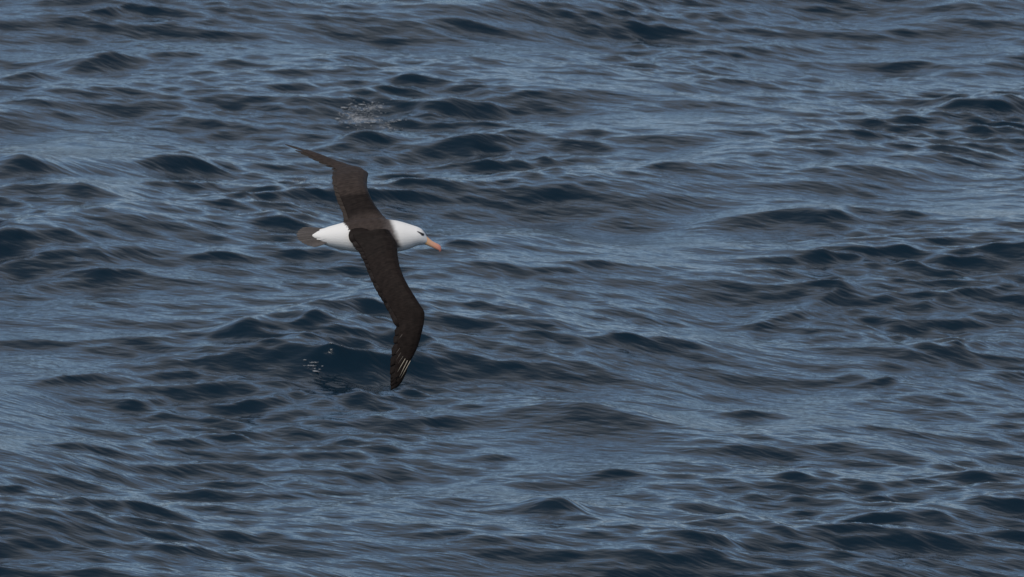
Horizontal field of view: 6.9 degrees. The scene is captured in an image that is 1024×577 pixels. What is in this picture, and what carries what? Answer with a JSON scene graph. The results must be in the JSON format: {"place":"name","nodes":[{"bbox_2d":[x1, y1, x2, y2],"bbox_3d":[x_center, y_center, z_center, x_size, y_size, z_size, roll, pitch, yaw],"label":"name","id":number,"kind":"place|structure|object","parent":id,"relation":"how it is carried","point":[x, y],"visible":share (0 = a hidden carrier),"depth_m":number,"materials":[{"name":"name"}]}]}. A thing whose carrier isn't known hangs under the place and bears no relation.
{"place":"outdoors","nodes":[
{"label":"outdoors","id":0,"kind":"place"},
{"bbox_2d":[285,144,440,389],"bbox_3d":[-0.988,-0.126,50.215,0.658,1.208,1.611,-9,14,-38],"label":"albatross","id":1,"kind":"object","parent":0,"point":[372,235],"visible":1,"depth_m":49.90,"materials":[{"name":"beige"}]},
{"bbox_2d":[0,0,1023,576],"bbox_3d":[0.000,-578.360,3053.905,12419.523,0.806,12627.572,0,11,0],"label":"sea","id":2,"kind":"structure","parent":0,"point":[716,288],"depth_m":78.35,"materials":[{"name":"blue liquid"}]},
{"bbox_2d":[303,99,400,371],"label":"sea foam","id":3,"kind":"object","parent":2,"relation":"on","point":[359,118],"visible":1,"depth_m":88.28,"materials":[{"name":"grey"}]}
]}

